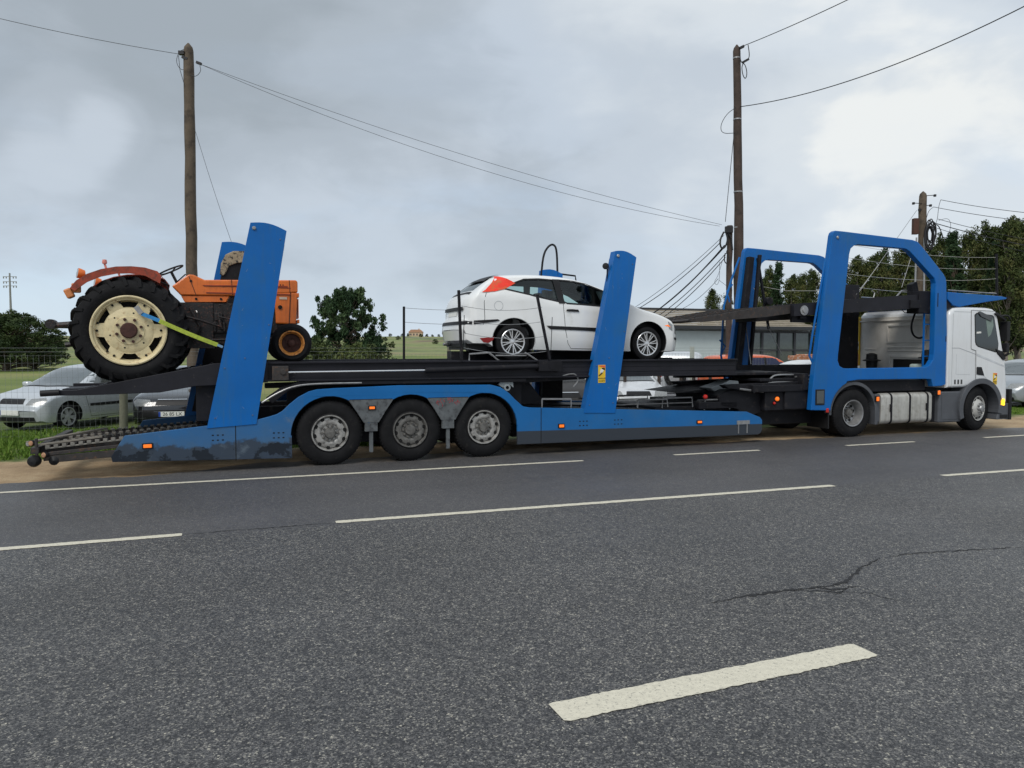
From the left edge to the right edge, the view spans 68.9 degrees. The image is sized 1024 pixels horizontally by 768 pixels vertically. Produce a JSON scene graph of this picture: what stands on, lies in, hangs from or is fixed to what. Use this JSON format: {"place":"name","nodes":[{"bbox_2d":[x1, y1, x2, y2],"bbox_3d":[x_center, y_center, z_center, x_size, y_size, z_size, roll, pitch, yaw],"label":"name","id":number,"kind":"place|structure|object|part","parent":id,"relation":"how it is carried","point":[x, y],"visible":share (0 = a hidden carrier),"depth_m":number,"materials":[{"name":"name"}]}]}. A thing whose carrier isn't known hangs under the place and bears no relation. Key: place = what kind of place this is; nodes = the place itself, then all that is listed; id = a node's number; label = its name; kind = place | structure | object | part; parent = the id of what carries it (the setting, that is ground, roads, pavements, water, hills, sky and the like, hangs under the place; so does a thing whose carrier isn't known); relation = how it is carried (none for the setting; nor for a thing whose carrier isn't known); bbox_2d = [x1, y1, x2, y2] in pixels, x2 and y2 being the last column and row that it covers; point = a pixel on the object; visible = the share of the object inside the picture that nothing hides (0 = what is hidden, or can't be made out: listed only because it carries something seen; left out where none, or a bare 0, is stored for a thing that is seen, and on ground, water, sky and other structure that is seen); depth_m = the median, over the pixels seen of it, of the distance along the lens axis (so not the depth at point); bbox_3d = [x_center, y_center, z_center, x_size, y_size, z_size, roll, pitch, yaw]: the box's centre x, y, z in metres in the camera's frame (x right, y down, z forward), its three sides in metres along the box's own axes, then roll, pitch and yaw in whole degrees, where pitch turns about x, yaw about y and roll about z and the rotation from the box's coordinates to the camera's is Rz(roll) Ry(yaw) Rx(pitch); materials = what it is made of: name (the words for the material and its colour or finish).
{"place":"outdoors","nodes":[
{"label":"outdoors","id":0,"kind":"place"},
{"bbox_2d":[0,424,379,460],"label":"grass","id":1,"kind":"structure","parent":0,"point":[9,446],"depth_m":14.68,"materials":[{"name":"green plant"}]},
{"bbox_2d":[0,428,1023,767],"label":"road","id":2,"kind":"structure","parent":0,"point":[454,640],"depth_m":5.32,"materials":[{"name":"grey asphalt"}]},
{"bbox_2d":[0,533,181,549],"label":"road marking","id":3,"kind":"object","parent":2,"relation":"on","point":[84,542],"visible":1,"depth_m":7.15,"materials":[{"name":"paint"}]},
{"bbox_2d":[192,523,321,533],"bbox_3d":[-2.574,1.484,7.678,1.502,0.001,0.047,-1,3,-20],"label":"road crack","id":4,"kind":"object","parent":2,"relation":"on","point":[264,528],"visible":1,"depth_m":7.71,"materials":[{"name":"black asphalt"}]},
{"bbox_2d":[0,460,582,492],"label":"road marking","id":5,"kind":"object","parent":2,"relation":"on","point":[281,477],"visible":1,"depth_m":10.69,"materials":[{"name":"paint"}]},
{"bbox_2d":[26,222,761,466],"bbox_3d":[-0.994,-0.813,13.695,13.489,4.025,2.585,-1,3,-21],"label":"transporter trailer","id":6,"kind":"object","parent":2,"relation":"on","point":[337,411],"visible":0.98,"depth_m":12.30,"materials":[{"name":"blue paint"}]},
{"bbox_2d":[45,259,311,382],"bbox_3d":[-5.324,-0.983,12.126,3.851,1.884,2.004,-1,3,-21],"label":"farm tractor","id":7,"kind":"object","parent":6,"relation":"on","point":[115,336],"visible":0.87,"depth_m":11.13,"materials":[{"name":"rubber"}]},
{"bbox_2d":[134,305,222,347],"bbox_3d":[-4.972,-0.853,11.157,1.225,0.631,0.041,-1,3,-16],"label":"ratchet strap","id":8,"kind":"object","parent":6,"relation":"attached to","point":[137,308],"visible":1,"depth_m":11.14,"materials":[{"name":"fabric"}]},
{"bbox_2d":[442,275,675,359],"bbox_3d":[0.937,-1.214,14.440,4.492,1.640,1.999,0,3,-21],"label":"white car","id":9,"kind":"object","parent":6,"relation":"on","point":[650,335],"visible":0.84,"depth_m":13.49,"materials":[{"name":"paint"}]},
{"bbox_3d":[-0.738,-1.788,13.780,0.326,0.256,1.081,0,3,-21],"label":"rear window","id":10,"kind":"part","parent":9,"relation":"part of","materials":[{"name":"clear glass"}]},
{"bbox_2d":[335,485,833,522],"bbox_3d":[1.230,1.419,9.015,6.569,0.001,0.131,-1,3,-19],"label":"road marking","id":11,"kind":"object","parent":2,"relation":"on","point":[489,510],"visible":1,"depth_m":8.84,"materials":[{"name":"paint"}]},
{"bbox_2d":[549,644,876,720],"bbox_3d":[1.198,1.649,4.190,2.102,0.001,0.220,-1,3,-22],"label":"road marking","id":12,"kind":"object","parent":2,"relation":"on","point":[613,700],"visible":1,"depth_m":4.13,"materials":[{"name":"paint"}]},
{"bbox_2d":[673,450,759,454],"bbox_3d":[3.656,1.216,13.268,1.789,0.001,0.121,-1,3,-20],"label":"road marking","id":13,"kind":"object","parent":2,"relation":"on","point":[715,452],"visible":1,"depth_m":13.26,"materials":[{"name":"paint"}]},
{"bbox_2d":[711,558,879,602],"bbox_3d":[2.432,1.567,5.915,2.178,0.001,0.277,-2,3,-33],"label":"road crack","id":14,"kind":"object","parent":2,"relation":"on","point":[845,580],"visible":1,"depth_m":5.78,"materials":[{"name":"black asphalt"}]},
{"bbox_2d":[818,587,844,589],"bbox_3d":[2.467,1.576,5.741,0.227,0.001,0.066,0,3,8],"label":"road crack","id":15,"kind":"object","parent":2,"relation":"on","point":[832,589],"visible":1,"depth_m":5.75,"materials":[{"name":"black asphalt"}]},
{"bbox_2d":[665,231,1011,436],"bbox_3d":[8.357,-1.181,17.217,11.305,4.426,2.700,-1,3,-21],"label":"transporter truck","id":16,"kind":"object","parent":2,"relation":"on","point":[933,355],"visible":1,"depth_m":16.27,"materials":[{"name":"blue paint"}]},
{"bbox_2d":[790,590,902,601],"bbox_3d":[2.517,1.580,5.644,0.792,0.001,0.153,1,3,19],"label":"road crack","id":17,"kind":"object","parent":2,"relation":"on","point":[834,591],"visible":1,"depth_m":5.68,"materials":[{"name":"black asphalt"}]},
{"bbox_2d":[846,441,913,445],"bbox_3d":[7.173,1.157,14.513,1.727,0.001,0.120,-1,3,-20],"label":"road marking","id":18,"kind":"object","parent":2,"relation":"on","point":[879,443],"visible":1,"depth_m":14.52,"materials":[{"name":"paint"}]},
{"bbox_2d":[889,547,1005,556],"bbox_3d":[4.023,1.524,6.817,1.547,0.001,0.069,-1,3,-13],"label":"road crack","id":19,"kind":"object","parent":2,"relation":"on","point":[944,551],"visible":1,"depth_m":6.80,"materials":[{"name":"black asphalt"}]},
{"bbox_2d":[942,469,1023,475],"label":"road marking","id":20,"kind":"object","parent":2,"relation":"on","point":[983,472],"visible":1,"depth_m":11.12,"materials":[{"name":"paint"}]},
{"bbox_2d":[984,435,1023,437],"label":"road marking","id":21,"kind":"object","parent":2,"relation":"on","point":[1004,436],"visible":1,"depth_m":15.67,"materials":[{"name":"paint"}]},
{"bbox_2d":[0,355,1023,483],"bbox_3d":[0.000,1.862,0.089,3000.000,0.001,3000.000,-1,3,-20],"label":"ground","id":22,"kind":"structure","parent":0,"point":[17,470],"depth_m":14.81,"materials":[{"name":"beige soil"}]},
{"bbox_2d":[3,273,16,312],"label":"power line pole","id":23,"kind":"object","parent":22,"relation":"on","point":[10,298],"visible":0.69,"depth_m":149.16,"materials":[{"name":"grey metal"}]},
{"bbox_2d":[1,339,68,368],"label":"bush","id":24,"kind":"object","parent":22,"relation":"on","point":[58,362],"visible":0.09,"depth_m":67.81,"materials":[{"name":"green plant"}]},
{"bbox_2d":[0,309,70,370],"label":"bush","id":25,"kind":"object","parent":22,"relation":"on","point":[13,323],"visible":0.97,"depth_m":61.49,"materials":[{"name":"green plant"}]},
{"bbox_2d":[0,364,138,428],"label":"parked car","id":26,"kind":"object","parent":22,"relation":"on","point":[109,404],"visible":0.54,"depth_m":17.22,"materials":[{"name":"silver metal"}]},
{"bbox_3d":[-9.753,-0.213,18.811,0.208,0.405,2.790,1,3,14],"label":"side window","id":27,"kind":"part","parent":26,"relation":"part of","materials":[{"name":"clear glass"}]},
{"bbox_2d":[133,365,193,425],"bbox_3d":[-7.840,0.266,18.360,1.980,1.422,4.547,-1,3,-12],"label":"parked car","id":28,"kind":"object","parent":22,"relation":"on","point":[166,404],"visible":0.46,"depth_m":16.19,"materials":[{"name":"black paint"}]},
{"bbox_2d":[176,43,201,365],"bbox_3d":[-8.202,-3.874,19.237,0.662,9.617,0.308,0,3,0],"label":"utility pole","id":29,"kind":"object","parent":22,"relation":"on","point":[186,53],"visible":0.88,"depth_m":19.06,"materials":[{"name":"brown wood"}]},
{"bbox_2d":[0,18,176,53],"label":"overhead cable","id":30,"kind":"object","parent":29,"relation":"attached to","point":[86,37],"visible":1,"depth_m":18.49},
{"bbox_2d":[196,134,230,239],"bbox_3d":[-7.766,-4.860,19.741,0.009,3.263,1.298,2,3,31],"label":"guy wire","id":31,"kind":"object","parent":29,"relation":"attached to","point":[212,186],"visible":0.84,"depth_m":19.58,"materials":[{"name":"grey metal"}]},
{"bbox_2d":[203,65,716,225],"bbox_3d":[-0.727,-6.551,21.212,15.063,3.425,0.010,-1,3,-16],"label":"overhead cable","id":32,"kind":"object","parent":29,"relation":"attached to","point":[449,159],"visible":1,"depth_m":20.90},
{"bbox_2d":[206,66,721,224],"bbox_3d":[-0.694,-6.573,21.211,15.126,3.381,0.010,-1,3,-16],"label":"overhead cable","id":33,"kind":"object","parent":29,"relation":"attached to","point":[456,152],"visible":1,"depth_m":20.92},
{"bbox_2d":[289,338,337,381],"bbox_3d":[-10.508,-1.177,40.098,3.471,2.642,3.895,-2,3,-35],"label":"bush","id":34,"kind":"object","parent":22,"relation":"on","point":[321,346],"visible":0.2,"depth_m":39.55,"materials":[{"name":"green plant"}]},
{"bbox_2d":[309,286,387,358],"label":"deciduous tree","id":35,"kind":"object","parent":22,"relation":"on","point":[345,302],"visible":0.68,"depth_m":43.44,"materials":[{"name":"green plant"}]},
{"bbox_2d":[324,341,377,358],"bbox_3d":[-7.862,-0.829,38.240,3.778,2.756,3.424,-1,3,-25],"label":"bush","id":36,"kind":"object","parent":22,"relation":"on","point":[356,346],"visible":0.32,"depth_m":37.58,"materials":[{"name":"green plant"}]},
{"bbox_2d":[0,347,764,436],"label":"wire fence","id":37,"kind":"object","parent":22,"relation":"on","point":[123,411],"visible":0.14,"depth_m":15.80,"materials":[{"name":"grey metal"}]},
{"bbox_2d":[375,337,396,358],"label":"bush","id":38,"kind":"object","parent":22,"relation":"on","point":[392,344],"visible":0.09,"depth_m":46.02,"materials":[{"name":"green plant"}]},
{"bbox_2d":[697,288,721,324],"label":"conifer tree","id":39,"kind":"object","parent":22,"relation":"on","point":[711,301],"visible":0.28,"depth_m":63.45,"materials":[{"name":"green plant"}]},
{"bbox_2d":[720,293,733,308],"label":"eucalyptus tree","id":40,"kind":"object","parent":22,"relation":"on","point":[724,296],"visible":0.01,"depth_m":67.62,"materials":[{"name":"green plant"}]},
{"bbox_2d":[757,277,774,325],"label":"eucalyptus tree","id":41,"kind":"object","parent":22,"relation":"on","point":[760,304],"visible":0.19,"depth_m":65.21,"materials":[{"name":"green plant"}]},
{"bbox_2d":[762,265,781,325],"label":"eucalyptus tree","id":42,"kind":"object","parent":22,"relation":"on","point":[769,274],"visible":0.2,"depth_m":71.33,"materials":[{"name":"green plant"}]},
{"bbox_2d":[768,261,785,325],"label":"conifer tree","id":43,"kind":"object","parent":22,"relation":"on","point":[777,281],"visible":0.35,"depth_m":69.12,"materials":[{"name":"green plant"}]},
{"bbox_2d":[781,274,805,325],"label":"eucalyptus tree","id":44,"kind":"object","parent":22,"relation":"on","point":[792,290],"visible":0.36,"depth_m":65.41,"materials":[{"name":"green plant"}]},
{"bbox_2d":[796,270,807,298],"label":"eucalyptus tree","id":45,"kind":"object","parent":22,"relation":"on","point":[801,281],"visible":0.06,"depth_m":71.42,"materials":[{"name":"green plant"}]},
{"bbox_2d":[800,268,820,353],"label":"eucalyptus tree","id":46,"kind":"object","parent":22,"relation":"on","point":[810,294],"visible":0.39,"depth_m":67.31,"materials":[{"name":"green plant"}]},
{"bbox_2d":[779,359,859,367],"bbox_3d":[7.606,0.135,19.691,3.432,1.557,1.643,-1,3,-16],"label":"parked car","id":47,"kind":"object","parent":22,"relation":"on","point":[808,361],"visible":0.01,"depth_m":19.56,"materials":[{"name":"white paint"}]},
{"bbox_2d":[846,254,871,316],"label":"eucalyptus tree","id":48,"kind":"object","parent":22,"relation":"on","point":[855,266],"visible":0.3,"depth_m":65.31,"materials":[{"name":"green plant"}]},
{"bbox_2d":[858,256,871,291],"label":"eucalyptus tree","id":49,"kind":"object","parent":22,"relation":"on","point":[866,263],"visible":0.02,"depth_m":71.38,"materials":[{"name":"green plant"}]},
{"bbox_2d":[860,250,897,316],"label":"tree","id":50,"kind":"object","parent":22,"relation":"on","point":[882,272],"visible":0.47,"depth_m":63.40,"materials":[{"name":"green plant"}]},
{"bbox_2d":[879,248,892,310],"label":"conifer tree","id":51,"kind":"object","parent":22,"relation":"on","point":[884,252],"visible":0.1,"depth_m":67.38,"materials":[{"name":"green plant"}]},
{"bbox_2d":[889,257,901,290],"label":"eucalyptus tree","id":52,"kind":"object","parent":22,"relation":"on","point":[893,265],"visible":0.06,"depth_m":73.41,"materials":[{"name":"green plant"}]},
{"bbox_2d":[879,249,927,309],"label":"eucalyptus tree","id":53,"kind":"object","parent":22,"relation":"on","point":[903,258],"visible":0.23,"depth_m":65.13,"materials":[{"name":"green plant"}]},
{"bbox_2d":[905,244,938,291],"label":"eucalyptus tree","id":54,"kind":"object","parent":22,"relation":"on","point":[933,258],"visible":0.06,"depth_m":59.03,"materials":[{"name":"green plant"}]},
{"bbox_2d":[927,232,951,291],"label":"eucalyptus tree","id":55,"kind":"object","parent":22,"relation":"on","point":[941,248],"visible":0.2,"depth_m":65.00,"materials":[{"name":"green plant"}]},
{"bbox_2d":[942,230,968,306],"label":"conifer tree","id":56,"kind":"object","parent":22,"relation":"on","point":[953,251],"visible":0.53,"depth_m":61.70,"materials":[{"name":"green plant"}]},
{"bbox_2d":[958,224,985,306],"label":"eucalyptus tree","id":57,"kind":"object","parent":22,"relation":"on","point":[966,245],"visible":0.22,"depth_m":67.31,"materials":[{"name":"green plant"}]},
{"bbox_2d":[963,219,1005,307],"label":"eucalyptus tree","id":58,"kind":"object","parent":22,"relation":"on","point":[975,276],"visible":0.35,"depth_m":63.32,"materials":[{"name":"green plant"}]},
{"bbox_2d":[981,241,1005,312],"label":"conifer tree","id":59,"kind":"object","parent":22,"relation":"on","point":[991,263],"visible":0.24,"depth_m":59.33,"materials":[{"name":"green plant"}]},
{"bbox_2d":[977,214,1023,360],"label":"eucalyptus tree","id":60,"kind":"object","parent":22,"relation":"on","point":[1010,270],"visible":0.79,"depth_m":56.97,"materials":[{"name":"green plant"}]},
{"bbox_2d":[1000,217,1023,358],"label":"eucalyptus tree","id":61,"kind":"object","parent":22,"relation":"on","point":[1016,349],"visible":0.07,"depth_m":61.64,"materials":[{"name":"green plant"}]},
{"bbox_2d":[1011,404,1023,414],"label":"grass","id":62,"kind":"structure","parent":22,"relation":"on","point":[1019,409],"depth_m":22.26,"materials":[{"name":"green plant"}]},
{"bbox_2d":[1018,257,1023,346],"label":"eucalyptus tree","id":63,"kind":"object","parent":22,"relation":"on","point":[1022,319],"visible":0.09,"depth_m":60.62,"materials":[{"name":"green plant"}]},
{"bbox_2d":[0,0,1023,336],"label":"sky","id":64,"kind":"structure","parent":0,"point":[629,101],"materials":[{"name":"grey"}]},
{"bbox_2d":[26,335,1023,355],"bbox_3d":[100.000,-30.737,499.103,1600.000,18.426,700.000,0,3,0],"label":"hill","id":65,"kind":"structure","parent":0,"point":[417,346],"depth_m":291.30,"materials":[{"name":"green plant"}]},
{"bbox_2d":[409,329,422,335],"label":"farmhouse","id":66,"kind":"object","parent":65,"relation":"on","point":[418,332],"visible":0.87,"depth_m":555.71,"materials":[{"name":"paint"}]},
{"bbox_2d":[637,307,815,361],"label":"warehouse","id":67,"kind":"structure","parent":0,"point":[791,338],"depth_m":42.09,"materials":[{"name":"grey metal"}]},
{"bbox_2d":[674,331,720,357],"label":"garage door","id":68,"kind":"structure","parent":67,"relation":"in","point":[707,343],"depth_m":40.62,"materials":[{"name":"white metal"}]},
{"bbox_2d":[753,331,762,354],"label":"window","id":69,"kind":"structure","parent":67,"relation":"in","point":[758,338],"depth_m":41.98,"materials":[{"name":"grey glass"}]},
{"bbox_2d":[762,331,778,358],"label":"window","id":70,"kind":"structure","parent":67,"relation":"in","point":[769,347],"depth_m":42.28,"materials":[{"name":"grey glass"}]},
{"bbox_2d":[779,331,794,361],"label":"window","id":71,"kind":"structure","parent":67,"relation":"in","point":[786,338],"depth_m":42.68,"materials":[{"name":"grey glass"}]},
{"bbox_2d":[795,331,810,354],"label":"window","id":72,"kind":"structure","parent":67,"relation":"in","point":[802,339],"depth_m":43.06,"materials":[{"name":"grey glass"}]},
{"label":"car park","id":73,"kind":"structure","parent":0,"visible":0},
{"bbox_2d":[529,379,585,400],"bbox_3d":[1.066,0.139,20.662,1.980,1.457,4.079,0,3,-10],"label":"parked car","id":74,"kind":"object","parent":73,"relation":"on","point":[575,392],"visible":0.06,"depth_m":19.02,"materials":[{"name":"grey metal"}]},
{"bbox_2d":[585,376,666,399],"bbox_3d":[3.095,0.107,21.328,1.980,1.457,4.079,0,3,-6],"label":"parked car","id":75,"kind":"object","parent":73,"relation":"on","point":[636,385],"visible":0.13,"depth_m":19.70,"materials":[{"name":"white metal"}]},
{"bbox_2d":[653,351,701,393],"bbox_3d":[5.707,-0.259,25.792,1.980,1.763,4.088,0,3,10],"label":"parked car","id":76,"kind":"object","parent":73,"relation":"on","point":[668,379],"visible":0.08,"depth_m":24.11,"materials":[{"name":"silver metal"}]},
{"bbox_2d":[715,225,732,353],"bbox_3d":[6.674,-2.112,23.394,0.623,5.695,0.304,-1,3,-29],"label":"utility pole","id":77,"kind":"object","parent":73,"relation":"on","point":[728,232],"visible":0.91,"depth_m":23.38,"materials":[{"name":"brown wood"}]},
{"bbox_2d":[640,244,718,307],"bbox_3d":[5.132,-3.378,25.416,0.024,2.372,4.839,-2,3,-36],"label":"service cable","id":78,"kind":"object","parent":77,"relation":"attached to","point":[682,277],"visible":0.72,"depth_m":24.70,"materials":[{"name":"black rubber"}]},
{"bbox_2d":[636,235,723,306],"bbox_3d":[5.123,-3.478,25.412,0.015,2.562,4.951,-2,3,-38],"label":"service cable","id":79,"kind":"object","parent":77,"relation":"attached to","point":[681,273],"visible":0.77,"depth_m":24.76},
{"bbox_2d":[653,245,724,312],"bbox_3d":[5.425,-3.191,25.423,0.040,2.536,4.645,-2,3,-33],"label":"service cable","id":80,"kind":"object","parent":77,"relation":"attached to","point":[690,281],"visible":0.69,"depth_m":24.62,"materials":[{"name":"black rubber"}]},
{"bbox_2d":[660,255,723,314],"bbox_3d":[5.554,-3.019,25.433,0.024,2.382,4.552,-2,3,-31],"label":"service cable","id":81,"kind":"object","parent":77,"relation":"attached to","point":[693,286],"visible":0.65,"depth_m":24.64,"materials":[{"name":"black rubber"}]},
{"bbox_2d":[664,257,725,316],"bbox_3d":[5.492,-2.848,25.441,0.024,2.458,4.595,-2,3,-32],"label":"service cable","id":82,"kind":"object","parent":77,"relation":"attached to","point":[695,289],"visible":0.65,"depth_m":24.56,"materials":[{"name":"black rubber"}]},
{"bbox_2d":[721,45,749,305],"bbox_3d":[7.035,-4.985,23.750,0.971,11.412,0.411,0,3,0],"label":"utility pole","id":83,"kind":"object","parent":73,"relation":"on","point":[738,186],"visible":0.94,"depth_m":23.60,"materials":[{"name":"brown wood"}]},
{"bbox_2d":[744,0,846,45],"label":"overhead cable","id":84,"kind":"object","parent":83,"relation":"attached to","point":[798,22],"visible":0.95,"depth_m":20.81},
{"bbox_2d":[740,6,1023,106],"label":"overhead cable","id":85,"kind":"object","parent":83,"relation":"attached to","point":[891,65],"visible":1,"depth_m":18.63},
{"bbox_2d":[698,354,783,379],"bbox_3d":[7.786,-0.103,23.515,3.680,1.669,1.762,-1,3,-14],"label":"parked car","id":86,"kind":"object","parent":73,"relation":"on","point":[759,359],"visible":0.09,"depth_m":22.83,"materials":[{"name":"orange paint"}]},
{"bbox_3d":[7.642,-0.519,22.796,2.672,0.588,0.246,-1,3,-14],"label":"side window","id":87,"kind":"part","parent":86,"relation":"part of","materials":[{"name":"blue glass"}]},
{"bbox_2d":[788,354,811,360],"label":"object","id":88,"kind":"object","parent":73,"relation":"on","point":[800,357],"visible":0.18,"depth_m":21.82,"materials":[{"name":"brick"}]},
{"bbox_2d":[911,191,950,290],"bbox_3d":[17.105,-3.754,30.591,1.446,8.298,0.725,1,3,25],"label":"utility pole","id":89,"kind":"object","parent":73,"relation":"on","point":[921,225],"visible":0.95,"depth_m":30.55,"materials":[{"name":"brown wood"}]},
{"bbox_2d":[859,210,916,291],"bbox_3d":[14.524,-5.166,28.787,5.824,3.763,0.018,-3,4,-43],"label":"guy wire","id":90,"kind":"object","parent":89,"relation":"attached to","point":[889,248],"visible":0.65,"depth_m":28.73,"materials":[{"name":"metal"}]},
{"bbox_2d":[935,207,1023,220],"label":"overhead cable","id":91,"kind":"object","parent":89,"relation":"attached to","point":[981,215],"visible":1,"depth_m":29.00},
{"bbox_2d":[936,223,1023,245],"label":"overhead cable","id":92,"kind":"object","parent":89,"relation":"attached to","point":[979,235],"visible":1,"depth_m":29.08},
{"bbox_2d":[937,228,1023,251],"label":"overhead cable","id":93,"kind":"object","parent":89,"relation":"attached to","point":[979,240],"visible":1,"depth_m":29.07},
{"bbox_2d":[939,219,1022,238],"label":"overhead cable","id":94,"kind":"object","parent":89,"relation":"attached to","point":[979,229],"visible":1,"depth_m":29.17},
{"bbox_2d":[943,200,1023,212],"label":"overhead cable","id":95,"kind":"object","parent":89,"relation":"attached to","point":[983,207],"visible":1,"depth_m":29.13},
{"bbox_2d":[1004,359,1023,406],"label":"parked car","id":96,"kind":"object","parent":73,"relation":"on","point":[1014,372],"visible":0.44,"depth_m":23.41,"materials":[{"name":"grey paint"}]}
]}

